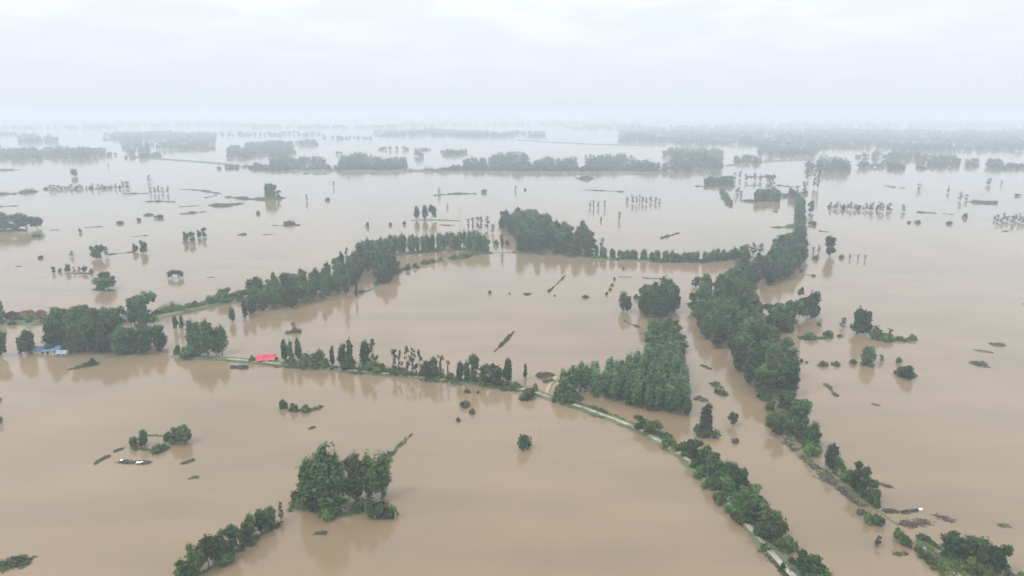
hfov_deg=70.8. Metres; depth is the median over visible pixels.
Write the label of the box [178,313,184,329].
poplar tree
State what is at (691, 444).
broadleaf tree
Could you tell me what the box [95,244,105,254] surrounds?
broadleaf tree
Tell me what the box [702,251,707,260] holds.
young poplar tree
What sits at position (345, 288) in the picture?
thin tree
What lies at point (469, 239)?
broadleaf tree
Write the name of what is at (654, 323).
shrub
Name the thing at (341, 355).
poplar tree
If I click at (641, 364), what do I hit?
young poplar tree
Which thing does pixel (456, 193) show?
scrub islet
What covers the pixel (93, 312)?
broadleaf tree
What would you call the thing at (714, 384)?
scrub islet
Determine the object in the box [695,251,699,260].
young poplar tree
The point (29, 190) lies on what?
scrub islet
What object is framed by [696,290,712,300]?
broadleaf tree
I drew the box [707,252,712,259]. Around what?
young poplar tree
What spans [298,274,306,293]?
poplar tree
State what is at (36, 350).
shed
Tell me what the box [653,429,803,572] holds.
verge grass
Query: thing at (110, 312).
poplar tree
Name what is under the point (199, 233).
broadleaf tree
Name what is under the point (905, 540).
shrub
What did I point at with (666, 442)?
shrub
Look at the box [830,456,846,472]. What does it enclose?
shrub
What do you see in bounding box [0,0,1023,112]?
sky
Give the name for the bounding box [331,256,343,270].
broadleaf tree
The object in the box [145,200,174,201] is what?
scrub islet
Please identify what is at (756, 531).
shrub
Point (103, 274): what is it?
broadleaf tree
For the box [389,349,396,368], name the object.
thin tree
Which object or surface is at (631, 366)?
young poplar tree
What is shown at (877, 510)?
embankment
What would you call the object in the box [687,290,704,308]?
broadleaf tree
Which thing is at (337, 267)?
poplar tree
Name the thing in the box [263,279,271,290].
broadleaf tree
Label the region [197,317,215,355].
poplar tree
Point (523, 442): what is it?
shrub
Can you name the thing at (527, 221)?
broadleaf tree
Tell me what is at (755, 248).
thin tree
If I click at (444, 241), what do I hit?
young poplar tree
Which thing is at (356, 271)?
poplar tree
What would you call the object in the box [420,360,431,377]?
broadleaf tree
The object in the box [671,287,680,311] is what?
poplar tree
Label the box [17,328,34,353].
poplar tree
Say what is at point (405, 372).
shrub
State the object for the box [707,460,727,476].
broadleaf tree
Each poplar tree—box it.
[15,335,23,354]
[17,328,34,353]
[91,318,108,352]
[105,306,115,316]
[137,429,147,445]
[172,315,177,328]
[173,557,186,575]
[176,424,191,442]
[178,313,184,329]
[184,318,192,344]
[188,319,200,348]
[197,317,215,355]
[214,325,228,354]
[228,306,235,321]
[241,300,247,318]
[243,511,257,538]
[247,296,255,314]
[251,276,263,291]
[253,507,268,532]
[254,281,259,298]
[264,281,273,303]
[264,504,275,526]
[271,278,281,287]
[280,273,287,287]
[280,338,287,360]
[286,339,294,358]
[287,287,297,307]
[294,336,301,359]
[295,454,319,511]
[298,268,307,282]
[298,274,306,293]
[307,273,318,294]
[309,441,343,506]
[312,266,318,279]
[316,271,324,291]
[319,277,329,299]
[323,261,330,272]
[324,274,334,295]
[327,454,354,512]
[329,346,334,364]
[333,273,341,293]
[334,260,342,271]
[335,263,342,274]
[336,341,345,363]
[338,252,344,263]
[344,337,352,358]
[345,449,364,500]
[348,269,355,286]
[351,251,357,264]
[353,265,360,281]
[354,242,362,256]
[354,281,356,297]
[359,340,370,364]
[359,448,379,501]
[360,243,364,253]
[362,252,370,271]
[365,237,369,249]
[372,241,380,251]
[373,450,392,498]
[387,233,392,248]
[389,243,395,257]
[390,251,396,275]
[393,236,397,253]
[396,236,402,251]
[401,237,405,252]
[406,236,414,252]
[413,206,419,218]
[414,235,420,252]
[421,235,426,251]
[422,205,427,218]
[426,236,431,251]
[429,355,438,378]
[430,234,434,251]
[436,236,440,250]
[441,232,447,250]
[448,237,453,250]
[452,235,457,249]
[456,360,463,380]
[457,233,461,250]
[462,229,466,245]
[462,359,469,380]
[464,234,469,250]
[478,235,481,250]
[499,215,506,230]
[501,234,503,249]
[502,355,512,382]
[503,210,510,226]
[506,217,513,234]
[523,363,527,379]
[533,208,539,220]
[533,214,539,221]
[554,219,559,228]
[558,235,566,253]
[558,367,568,383]
[568,231,572,243]
[569,230,579,250]
[569,365,581,392]
[570,237,581,254]
[577,227,583,247]
[578,361,584,386]
[580,225,586,237]
[581,362,590,391]
[583,232,590,250]
[589,361,598,386]
[589,366,600,393]
[591,369,601,397]
[598,369,612,398]
[602,247,607,256]
[604,364,613,376]
[605,356,613,366]
[607,369,618,396]
[609,378,622,400]
[610,359,620,371]
[618,291,627,310]
[618,366,625,385]
[619,368,627,398]
[622,381,633,404]
[624,250,629,258]
[625,350,632,362]
[626,370,636,383]
[627,359,636,373]
[629,249,634,258]
[630,376,642,407]
[631,353,640,368]
[635,357,646,375]
[635,369,643,382]
[638,288,650,316]
[640,249,647,259]
[641,344,652,356]
[641,354,649,375]
[641,376,650,404]
[643,384,653,409]
[646,366,654,387]
[648,252,653,259]
[652,375,663,405]
[654,362,663,374]
[654,384,663,410]
[655,372,665,386]
[656,281,664,296]
[661,274,668,286]
[661,379,670,398]
[662,350,669,358]
[662,368,671,380]
[662,384,672,407]
[663,287,674,315]
[663,384,675,412]
[664,339,675,351]
[664,354,673,365]
[666,373,676,385]
[667,276,673,285]
[668,283,680,298]
[668,348,674,358]
[669,356,679,372]
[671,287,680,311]
[673,376,683,386]
[673,383,684,414]
[676,350,684,363]
[680,365,689,382]
[680,376,688,385]
[681,253,686,261]
[681,383,691,404]
[682,395,692,415]
[693,298,706,321]
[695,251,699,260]
[697,313,714,338]
[698,401,713,429]
[699,281,710,297]
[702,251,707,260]
[702,271,713,291]
[702,275,713,292]
[706,449,716,472]
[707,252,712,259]
[711,248,715,260]
[711,321,727,346]
[712,272,724,288]
[715,249,720,258]
[716,280,727,295]
[717,303,731,320]
[717,313,730,342]
[721,248,725,258]
[723,277,732,296]
[727,297,739,319]
[728,249,733,258]
[731,314,746,327]
[732,247,738,258]
[732,340,748,371]
[734,259,744,272]
[737,319,750,333]
[739,249,744,257]
[741,255,750,273]
[742,339,761,375]
[743,348,758,385]
[745,263,760,283]
[745,271,756,284]
[745,290,758,304]
[746,322,763,348]
[747,296,760,316]
[749,296,763,316]
[752,304,765,321]
[753,256,760,274]
[753,313,765,343]
[755,252,761,269]
[759,323,773,341]
[761,256,769,278]
[763,264,776,284]
[763,339,781,370]
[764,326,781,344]
[767,249,776,260]
[768,341,786,365]
[771,240,781,250]
[771,247,778,259]
[776,359,802,391]
[777,235,785,246]
[778,259,787,280]
[784,344,800,369]
[791,250,801,269]
[794,224,800,231]
[797,233,805,243]
[799,224,807,238]
[799,246,806,261]
[808,420,822,443]
[824,442,840,467]
[850,305,866,333]
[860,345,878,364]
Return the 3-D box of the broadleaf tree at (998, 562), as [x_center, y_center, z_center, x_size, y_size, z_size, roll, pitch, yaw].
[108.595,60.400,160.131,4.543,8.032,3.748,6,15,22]
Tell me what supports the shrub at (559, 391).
on the embankment at (755, 540)
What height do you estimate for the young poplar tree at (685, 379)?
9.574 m
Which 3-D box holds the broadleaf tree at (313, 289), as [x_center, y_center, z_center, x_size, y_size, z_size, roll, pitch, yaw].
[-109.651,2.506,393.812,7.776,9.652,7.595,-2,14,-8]
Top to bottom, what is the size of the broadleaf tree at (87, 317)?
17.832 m
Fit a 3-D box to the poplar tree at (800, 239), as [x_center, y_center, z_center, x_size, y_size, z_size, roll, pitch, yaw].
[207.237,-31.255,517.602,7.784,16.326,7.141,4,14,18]
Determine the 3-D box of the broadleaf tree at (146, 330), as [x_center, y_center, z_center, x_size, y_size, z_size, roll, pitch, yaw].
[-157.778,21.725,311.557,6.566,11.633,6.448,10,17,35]
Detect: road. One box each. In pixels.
[227,358,796,575]
[545,376,557,392]
[767,402,842,485]
[919,542,961,575]
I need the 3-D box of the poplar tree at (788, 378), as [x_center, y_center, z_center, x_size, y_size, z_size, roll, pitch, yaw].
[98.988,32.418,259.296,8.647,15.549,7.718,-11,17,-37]
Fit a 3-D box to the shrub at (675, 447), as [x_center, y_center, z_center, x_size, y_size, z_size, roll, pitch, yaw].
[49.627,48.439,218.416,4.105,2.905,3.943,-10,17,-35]
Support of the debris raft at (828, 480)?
on the water
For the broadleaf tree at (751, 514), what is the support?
on the embankment at (755, 540)
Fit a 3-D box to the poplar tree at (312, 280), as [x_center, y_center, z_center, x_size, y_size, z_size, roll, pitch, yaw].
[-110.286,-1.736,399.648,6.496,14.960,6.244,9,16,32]
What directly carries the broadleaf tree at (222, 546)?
on the scrub islet at (250, 542)
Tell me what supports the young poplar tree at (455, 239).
in the water
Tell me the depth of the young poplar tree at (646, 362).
271.20 m
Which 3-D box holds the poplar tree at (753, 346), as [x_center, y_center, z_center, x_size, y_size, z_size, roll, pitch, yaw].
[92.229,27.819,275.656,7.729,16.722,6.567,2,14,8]
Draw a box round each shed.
[26,346,43,353]
[42,345,62,354]
[55,350,69,355]
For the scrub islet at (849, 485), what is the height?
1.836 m
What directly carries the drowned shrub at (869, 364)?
in the water
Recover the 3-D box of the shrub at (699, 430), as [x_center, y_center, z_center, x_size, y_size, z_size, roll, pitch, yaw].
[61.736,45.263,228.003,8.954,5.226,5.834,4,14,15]
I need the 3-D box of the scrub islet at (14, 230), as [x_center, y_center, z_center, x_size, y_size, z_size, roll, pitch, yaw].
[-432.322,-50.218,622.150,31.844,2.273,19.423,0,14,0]
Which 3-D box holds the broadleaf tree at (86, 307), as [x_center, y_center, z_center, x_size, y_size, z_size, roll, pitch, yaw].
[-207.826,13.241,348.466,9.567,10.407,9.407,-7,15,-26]
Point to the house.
(264, 357)
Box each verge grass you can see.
[31,247,446,324]
[158,294,247,312]
[227,360,518,391]
[250,162,664,172]
[285,360,514,391]
[357,251,492,293]
[513,249,748,263]
[574,400,624,418]
[589,412,803,575]
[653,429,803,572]
[740,524,786,575]
[765,400,875,508]
[913,538,957,575]
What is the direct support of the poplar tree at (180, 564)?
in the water
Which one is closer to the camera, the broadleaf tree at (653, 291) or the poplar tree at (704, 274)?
the broadleaf tree at (653, 291)
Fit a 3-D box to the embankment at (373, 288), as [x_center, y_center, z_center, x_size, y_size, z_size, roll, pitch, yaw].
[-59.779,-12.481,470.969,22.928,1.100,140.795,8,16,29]
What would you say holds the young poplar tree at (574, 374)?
in the water
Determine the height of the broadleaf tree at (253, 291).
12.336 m
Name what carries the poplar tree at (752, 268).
in the water
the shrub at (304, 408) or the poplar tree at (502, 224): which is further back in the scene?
the poplar tree at (502, 224)
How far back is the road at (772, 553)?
233.92 m
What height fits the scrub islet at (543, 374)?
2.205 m
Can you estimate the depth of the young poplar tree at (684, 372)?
260.05 m
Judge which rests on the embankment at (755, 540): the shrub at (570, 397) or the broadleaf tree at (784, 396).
the shrub at (570, 397)
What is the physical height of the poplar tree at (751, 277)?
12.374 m
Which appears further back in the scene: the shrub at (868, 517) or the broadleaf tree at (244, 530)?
the shrub at (868, 517)
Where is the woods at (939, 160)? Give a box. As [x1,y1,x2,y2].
[733,141,1023,171]
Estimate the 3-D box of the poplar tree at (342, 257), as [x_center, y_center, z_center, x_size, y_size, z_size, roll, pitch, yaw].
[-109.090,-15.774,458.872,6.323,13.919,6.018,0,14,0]
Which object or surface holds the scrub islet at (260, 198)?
on the water
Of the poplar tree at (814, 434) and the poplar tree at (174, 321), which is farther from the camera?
the poplar tree at (174, 321)
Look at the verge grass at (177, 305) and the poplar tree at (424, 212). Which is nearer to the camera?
the verge grass at (177, 305)
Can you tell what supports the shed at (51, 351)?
on the water
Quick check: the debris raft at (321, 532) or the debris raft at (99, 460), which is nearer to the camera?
the debris raft at (321, 532)
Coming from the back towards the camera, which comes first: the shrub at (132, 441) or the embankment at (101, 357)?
the embankment at (101, 357)
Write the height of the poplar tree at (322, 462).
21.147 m
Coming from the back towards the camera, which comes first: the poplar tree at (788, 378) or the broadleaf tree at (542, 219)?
the broadleaf tree at (542, 219)
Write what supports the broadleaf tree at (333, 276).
on the water
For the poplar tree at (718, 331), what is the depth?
312.35 m
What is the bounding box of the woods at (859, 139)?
[0,127,1023,150]
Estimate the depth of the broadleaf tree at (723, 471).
195.39 m
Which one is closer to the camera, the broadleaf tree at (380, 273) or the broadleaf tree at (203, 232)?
the broadleaf tree at (380, 273)
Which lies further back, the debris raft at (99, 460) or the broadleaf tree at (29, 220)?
the broadleaf tree at (29, 220)
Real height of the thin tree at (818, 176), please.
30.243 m
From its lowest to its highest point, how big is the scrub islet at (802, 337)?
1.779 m
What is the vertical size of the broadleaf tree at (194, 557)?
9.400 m
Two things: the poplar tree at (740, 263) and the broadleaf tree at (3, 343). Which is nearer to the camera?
the broadleaf tree at (3, 343)
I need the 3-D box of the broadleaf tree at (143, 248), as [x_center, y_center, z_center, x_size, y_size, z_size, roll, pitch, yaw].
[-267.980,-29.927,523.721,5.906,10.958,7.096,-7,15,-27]
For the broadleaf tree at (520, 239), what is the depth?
520.96 m
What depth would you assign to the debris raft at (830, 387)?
267.89 m
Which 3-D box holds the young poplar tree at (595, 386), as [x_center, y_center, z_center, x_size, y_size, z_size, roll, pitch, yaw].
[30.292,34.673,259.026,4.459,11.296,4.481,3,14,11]
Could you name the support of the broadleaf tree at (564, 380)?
on the embankment at (755, 540)
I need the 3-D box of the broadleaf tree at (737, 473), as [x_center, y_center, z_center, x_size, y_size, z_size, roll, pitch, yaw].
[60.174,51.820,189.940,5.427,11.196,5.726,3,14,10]
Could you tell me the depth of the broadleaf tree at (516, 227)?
581.99 m
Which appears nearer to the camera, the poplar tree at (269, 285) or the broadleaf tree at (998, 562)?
the broadleaf tree at (998, 562)
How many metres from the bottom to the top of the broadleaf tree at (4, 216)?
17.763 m
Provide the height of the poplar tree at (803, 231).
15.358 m
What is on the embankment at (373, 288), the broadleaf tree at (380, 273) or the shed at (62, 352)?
the broadleaf tree at (380, 273)
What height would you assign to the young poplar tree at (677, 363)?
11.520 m
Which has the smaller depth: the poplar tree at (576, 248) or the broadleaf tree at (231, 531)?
the broadleaf tree at (231, 531)
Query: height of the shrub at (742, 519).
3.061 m
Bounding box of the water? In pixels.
[0,113,1023,575]
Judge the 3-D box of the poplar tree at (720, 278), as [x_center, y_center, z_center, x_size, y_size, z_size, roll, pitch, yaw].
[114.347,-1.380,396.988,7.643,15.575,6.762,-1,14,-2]
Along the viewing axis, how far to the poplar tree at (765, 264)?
440.14 m
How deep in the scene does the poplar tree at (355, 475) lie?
186.23 m
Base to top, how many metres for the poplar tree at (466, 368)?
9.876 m
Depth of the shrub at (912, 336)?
324.26 m
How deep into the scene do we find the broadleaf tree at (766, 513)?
174.21 m
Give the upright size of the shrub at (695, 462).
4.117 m
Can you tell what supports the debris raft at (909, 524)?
on the water
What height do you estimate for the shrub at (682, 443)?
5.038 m
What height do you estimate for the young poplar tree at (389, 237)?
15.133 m
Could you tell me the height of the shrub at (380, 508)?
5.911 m
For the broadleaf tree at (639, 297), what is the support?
on the water
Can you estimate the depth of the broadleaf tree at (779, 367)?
266.62 m
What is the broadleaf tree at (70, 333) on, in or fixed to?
on the water
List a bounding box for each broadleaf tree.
[0,212,11,229]
[0,301,5,317]
[0,330,6,356]
[1,212,27,229]
[17,216,37,228]
[34,216,42,228]
[40,321,62,349]
[43,307,60,324]
[43,319,60,332]
[46,310,62,323]
[58,323,84,351]
[59,311,74,318]
[60,308,70,312]
[63,264,70,271]
[69,305,84,313]
[70,169,77,175]
[75,304,88,311]
[82,312,95,346]
[88,307,98,321]
[89,245,101,258]
[90,277,114,289]
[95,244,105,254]
[97,271,116,287]
[98,309,119,317]
[99,313,121,342]
[105,324,129,354]
[110,305,126,315]
[121,327,137,352]
[125,298,140,324]
[130,290,158,325]
[132,243,138,251]
[134,323,145,335]
[136,334,149,354]
[139,240,147,252]
[139,325,152,347]
[151,327,168,350]
[152,324,167,342]
[166,269,174,276]
[168,426,180,443]
[173,270,182,277]
[182,232,188,240]
[183,541,205,575]
[188,231,195,240]
[193,533,215,566]
[197,230,201,237]
[201,227,205,236]
[208,326,220,354]
[209,528,231,560]
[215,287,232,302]
[222,523,238,553]
[237,522,250,542]
[245,279,252,293]
[245,286,260,304]
[253,291,269,309]
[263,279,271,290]
[264,183,270,197]
[266,183,276,197]
[269,286,281,307]
[276,190,281,197]
[288,273,298,280]
[294,281,311,302]
[307,348,324,368]
[308,284,317,298]
[321,267,330,276]
[329,274,337,288]
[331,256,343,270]
[374,267,386,282]
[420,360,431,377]
[428,204,436,216]
[466,236,475,249]
[468,353,479,380]
[470,239,479,252]
[478,363,502,384]
[481,237,490,251]
[508,212,522,221]
[513,222,520,237]
[515,232,528,251]
[519,209,526,217]
[520,218,530,225]
[525,214,532,222]
[540,217,551,222]
[548,236,560,252]
[554,231,566,241]
[555,376,574,392]
[558,233,571,248]
[560,221,567,229]
[582,229,593,244]
[584,237,596,254]
[624,296,631,311]
[633,414,647,429]
[637,290,652,311]
[638,284,652,294]
[644,419,663,434]
[645,287,656,302]
[647,334,659,344]
[655,329,669,340]
[664,286,673,303]
[667,320,679,331]
[670,324,683,333]
[674,333,686,340]
[674,340,688,347]
[686,439,703,458]
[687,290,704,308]
[690,300,705,314]
[691,276,699,286]
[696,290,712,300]
[697,309,714,327]
[698,444,720,465]
[703,454,723,469]
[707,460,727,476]
[710,287,728,299]
[714,459,739,486]
[718,474,740,497]
[727,324,739,354]
[728,411,738,424]
[730,304,747,326]
[730,467,750,488]
[732,330,754,352]
[733,294,745,309]
[738,483,761,506]
[739,280,756,301]
[742,501,763,523]
[746,295,759,316]
[747,317,756,325]
[747,494,766,510]
[752,364,779,389]
[754,191,762,200]
[754,371,776,398]
[757,340,769,364]
[757,500,783,534]
[758,517,785,538]
[761,254,770,262]
[762,191,768,200]
[762,303,774,324]
[765,311,785,328]
[765,413,786,435]
[768,302,798,328]
[769,193,775,200]
[774,193,780,200]
[774,336,794,364]
[775,364,785,387]
[775,389,800,410]
[776,263,791,277]
[777,256,787,262]
[782,314,797,331]
[784,299,806,317]
[785,255,798,273]
[786,398,811,425]
[796,242,809,257]
[796,418,810,440]
[799,553,824,575]
[802,290,820,317]
[808,200,814,211]
[824,235,836,256]
[847,460,871,491]
[858,475,879,497]
[859,309,873,334]
[939,530,974,559]
[956,534,992,559]
[972,542,999,566]
[990,544,1013,572]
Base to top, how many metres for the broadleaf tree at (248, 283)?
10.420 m
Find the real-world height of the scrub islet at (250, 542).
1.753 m
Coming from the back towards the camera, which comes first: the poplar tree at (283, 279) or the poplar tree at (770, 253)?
the poplar tree at (770, 253)
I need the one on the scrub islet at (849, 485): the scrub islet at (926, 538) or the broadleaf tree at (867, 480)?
the broadleaf tree at (867, 480)
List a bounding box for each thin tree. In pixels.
[278,502,283,519]
[340,264,349,296]
[342,457,349,498]
[368,339,378,360]
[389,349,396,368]
[397,350,403,367]
[404,346,409,368]
[409,348,416,370]
[415,350,422,372]
[437,355,443,374]
[485,215,489,228]
[599,238,604,249]
[748,242,757,254]
[757,243,763,251]
[797,287,804,314]
[813,169,817,185]
[817,169,821,186]
[839,317,846,326]
[875,535,882,545]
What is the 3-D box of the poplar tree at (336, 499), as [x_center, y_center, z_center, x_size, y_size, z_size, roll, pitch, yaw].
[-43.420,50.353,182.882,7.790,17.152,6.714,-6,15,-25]
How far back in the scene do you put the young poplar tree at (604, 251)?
501.18 m
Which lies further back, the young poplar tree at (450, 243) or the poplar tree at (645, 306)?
the young poplar tree at (450, 243)
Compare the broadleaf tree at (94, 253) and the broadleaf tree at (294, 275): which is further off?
the broadleaf tree at (94, 253)
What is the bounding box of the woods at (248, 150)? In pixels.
[0,137,467,159]
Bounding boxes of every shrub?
[5,311,18,318]
[6,320,15,325]
[10,315,22,319]
[18,310,34,317]
[23,314,38,321]
[31,310,47,318]
[87,358,96,364]
[128,436,142,446]
[148,443,168,453]
[152,308,163,314]
[153,214,163,218]
[159,307,168,313]
[163,431,171,440]
[173,345,179,354]
[176,342,204,359]
[185,564,198,575]
[192,300,200,306]
[205,297,214,303]
[212,551,235,567]
[234,289,246,295]
[235,293,243,300]
[248,355,254,361]
[279,399,288,408]
[282,358,289,364]
[288,356,296,363]
[290,403,297,411]
[291,489,300,500]
[298,351,313,365]
[300,403,310,413]
[319,505,338,520]
[320,358,328,368]
[339,357,358,369]
[352,497,364,512]
[357,358,378,370]
[364,497,398,518]
[372,366,381,373]
[375,363,387,372]
[388,367,404,375]
[402,368,410,376]
[404,263,410,269]
[407,371,417,376]
[445,373,455,380]
[459,400,469,407]
[478,372,486,385]
[511,382,522,388]
[517,433,531,449]
[518,386,535,401]
[551,384,566,404]
[565,390,575,403]
[580,175,594,178]
[641,429,655,434]
[649,322,661,325]
[658,431,672,438]
[660,435,676,443]
[661,434,672,448]
[670,443,680,451]
[680,440,686,455]
[680,451,691,457]
[682,444,697,458]
[689,458,699,467]
[693,424,721,438]
[693,463,703,479]
[697,467,710,479]
[701,476,715,488]
[710,482,722,490]
[712,491,727,505]
[723,502,743,513]
[728,487,740,503]
[730,511,743,524]
[731,438,738,443]
[732,511,748,524]
[753,525,762,538]
[759,391,771,400]
[759,541,772,551]
[765,399,775,410]
[765,410,779,422]
[773,537,793,552]
[777,517,788,537]
[781,562,785,572]
[785,421,799,436]
[785,535,799,552]
[788,549,808,569]
[803,440,823,455]
[804,332,817,339]
[804,569,823,575]
[816,565,833,575]
[818,360,828,366]
[822,330,833,336]
[830,361,839,365]
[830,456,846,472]
[839,468,851,481]
[849,358,857,363]
[857,508,866,514]
[860,360,874,366]
[863,511,873,524]
[867,489,881,508]
[868,325,882,338]
[871,513,885,526]
[880,332,893,341]
[893,366,902,376]
[893,527,904,542]
[894,336,906,341]
[895,357,902,362]
[899,365,914,378]
[900,534,913,548]
[909,334,916,339]
[957,556,980,572]
[968,561,995,575]
[1003,568,1015,575]
[1016,571,1023,575]
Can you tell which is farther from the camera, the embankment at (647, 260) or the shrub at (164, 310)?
the embankment at (647, 260)
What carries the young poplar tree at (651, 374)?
in the water
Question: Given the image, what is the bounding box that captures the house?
[256,354,275,361]
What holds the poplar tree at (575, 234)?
in the water
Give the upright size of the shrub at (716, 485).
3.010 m
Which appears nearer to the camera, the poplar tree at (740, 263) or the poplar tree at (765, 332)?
the poplar tree at (765, 332)
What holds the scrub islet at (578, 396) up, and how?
on the water
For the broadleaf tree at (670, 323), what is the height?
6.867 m
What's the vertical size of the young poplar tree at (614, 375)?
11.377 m
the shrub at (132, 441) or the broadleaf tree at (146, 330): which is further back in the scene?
the broadleaf tree at (146, 330)
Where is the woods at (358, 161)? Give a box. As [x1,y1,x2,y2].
[217,146,723,171]
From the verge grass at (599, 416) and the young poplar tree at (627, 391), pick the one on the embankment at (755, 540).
the verge grass at (599, 416)
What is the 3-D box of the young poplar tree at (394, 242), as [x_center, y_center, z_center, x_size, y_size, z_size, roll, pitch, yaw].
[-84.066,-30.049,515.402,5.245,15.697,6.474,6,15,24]
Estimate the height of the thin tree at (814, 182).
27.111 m
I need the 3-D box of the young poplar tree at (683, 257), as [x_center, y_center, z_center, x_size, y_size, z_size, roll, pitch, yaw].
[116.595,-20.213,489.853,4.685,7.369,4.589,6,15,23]
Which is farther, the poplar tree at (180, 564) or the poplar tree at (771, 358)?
the poplar tree at (771, 358)
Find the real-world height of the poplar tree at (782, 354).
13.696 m
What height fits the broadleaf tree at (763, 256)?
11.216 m
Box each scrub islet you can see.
[0,188,36,194]
[0,228,26,231]
[0,554,32,572]
[67,361,99,369]
[131,444,168,451]
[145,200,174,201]
[148,434,163,436]
[180,211,206,213]
[182,189,220,193]
[199,520,283,575]
[208,203,242,206]
[225,196,284,200]
[229,364,248,368]
[283,218,294,224]
[284,328,301,333]
[287,404,323,411]
[287,497,367,517]
[381,434,412,461]
[433,192,476,195]
[494,331,514,351]
[534,371,554,378]
[542,377,555,382]
[547,275,565,291]
[575,392,583,400]
[624,320,639,327]
[694,395,708,400]
[696,184,734,186]
[709,381,723,387]
[714,387,727,396]
[743,199,779,202]
[771,223,795,227]
[780,409,808,448]
[797,335,832,339]
[832,470,880,505]
[869,337,916,341]
[913,545,947,575]
[915,533,939,548]
[933,552,998,575]
[968,199,994,204]
[969,360,990,367]
[972,349,993,352]
[989,341,1005,346]
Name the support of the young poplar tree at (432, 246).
in the water
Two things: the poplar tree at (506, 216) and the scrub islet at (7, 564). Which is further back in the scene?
the poplar tree at (506, 216)
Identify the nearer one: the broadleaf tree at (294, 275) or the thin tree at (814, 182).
the broadleaf tree at (294, 275)
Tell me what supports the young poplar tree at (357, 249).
in the water
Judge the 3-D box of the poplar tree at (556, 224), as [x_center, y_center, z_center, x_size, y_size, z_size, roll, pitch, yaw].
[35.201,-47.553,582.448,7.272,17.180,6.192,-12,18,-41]
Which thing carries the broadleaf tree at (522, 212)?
on the water
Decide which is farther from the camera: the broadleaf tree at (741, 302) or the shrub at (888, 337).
the broadleaf tree at (741, 302)
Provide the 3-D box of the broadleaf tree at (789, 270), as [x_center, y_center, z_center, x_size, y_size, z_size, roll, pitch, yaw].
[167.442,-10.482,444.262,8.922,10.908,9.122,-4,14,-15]
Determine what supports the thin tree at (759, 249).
on the water
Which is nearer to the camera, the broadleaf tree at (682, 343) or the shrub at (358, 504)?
the shrub at (358, 504)
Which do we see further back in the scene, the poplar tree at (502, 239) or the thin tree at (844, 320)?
the poplar tree at (502, 239)
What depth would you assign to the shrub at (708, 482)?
196.48 m
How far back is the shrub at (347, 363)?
285.79 m
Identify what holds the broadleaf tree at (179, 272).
on the water
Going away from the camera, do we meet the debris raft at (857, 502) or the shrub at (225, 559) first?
the shrub at (225, 559)
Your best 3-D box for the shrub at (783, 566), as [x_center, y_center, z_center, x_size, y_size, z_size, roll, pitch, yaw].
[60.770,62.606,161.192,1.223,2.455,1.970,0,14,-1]
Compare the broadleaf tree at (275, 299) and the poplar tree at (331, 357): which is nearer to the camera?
the poplar tree at (331, 357)
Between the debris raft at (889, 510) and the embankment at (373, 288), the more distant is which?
the embankment at (373, 288)
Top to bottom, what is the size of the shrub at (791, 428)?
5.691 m
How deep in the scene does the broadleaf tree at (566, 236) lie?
527.87 m
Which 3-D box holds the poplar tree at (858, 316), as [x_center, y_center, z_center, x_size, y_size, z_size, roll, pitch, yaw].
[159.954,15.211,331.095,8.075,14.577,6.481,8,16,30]
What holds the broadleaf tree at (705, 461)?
on the embankment at (755, 540)
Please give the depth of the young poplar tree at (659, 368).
261.36 m
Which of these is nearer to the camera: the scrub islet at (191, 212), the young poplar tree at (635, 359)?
the young poplar tree at (635, 359)
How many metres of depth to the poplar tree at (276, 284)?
392.07 m
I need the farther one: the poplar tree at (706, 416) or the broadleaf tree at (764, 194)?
the broadleaf tree at (764, 194)
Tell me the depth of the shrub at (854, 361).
293.24 m
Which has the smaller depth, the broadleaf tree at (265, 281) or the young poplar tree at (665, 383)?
the young poplar tree at (665, 383)
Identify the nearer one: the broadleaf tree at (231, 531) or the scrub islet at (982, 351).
the broadleaf tree at (231, 531)
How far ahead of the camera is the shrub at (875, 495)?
187.34 m
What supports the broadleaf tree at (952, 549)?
on the scrub islet at (955, 563)
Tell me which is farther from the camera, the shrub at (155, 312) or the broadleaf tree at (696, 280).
the broadleaf tree at (696, 280)
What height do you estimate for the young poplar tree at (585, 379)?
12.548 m
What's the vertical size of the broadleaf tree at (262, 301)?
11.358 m
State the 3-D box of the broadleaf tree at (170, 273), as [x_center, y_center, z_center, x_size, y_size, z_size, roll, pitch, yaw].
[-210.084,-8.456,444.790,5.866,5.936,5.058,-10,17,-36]
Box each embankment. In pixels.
[0,247,481,325]
[53,354,154,358]
[136,157,287,170]
[170,355,801,575]
[288,169,666,172]
[357,252,490,292]
[411,219,458,220]
[512,251,739,262]
[520,140,665,145]
[725,159,810,165]
[765,402,897,525]
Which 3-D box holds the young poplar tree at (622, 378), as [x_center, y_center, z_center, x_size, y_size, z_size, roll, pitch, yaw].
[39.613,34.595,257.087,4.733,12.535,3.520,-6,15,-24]
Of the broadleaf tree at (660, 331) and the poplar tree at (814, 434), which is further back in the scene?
the broadleaf tree at (660, 331)
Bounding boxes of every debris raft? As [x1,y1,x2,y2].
[94,454,110,464]
[115,459,152,464]
[180,458,194,463]
[313,530,327,534]
[781,440,798,451]
[797,454,822,469]
[813,474,845,486]
[823,383,838,395]
[834,485,856,498]
[847,498,867,507]
[871,479,894,488]
[881,508,898,513]
[891,551,907,555]
[895,508,918,513]
[896,518,934,527]
[931,513,956,521]
[997,523,1011,527]
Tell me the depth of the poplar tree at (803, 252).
480.55 m
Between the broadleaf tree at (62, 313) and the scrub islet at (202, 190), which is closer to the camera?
the broadleaf tree at (62, 313)
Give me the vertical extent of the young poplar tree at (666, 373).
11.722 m
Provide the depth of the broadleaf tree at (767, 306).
345.87 m

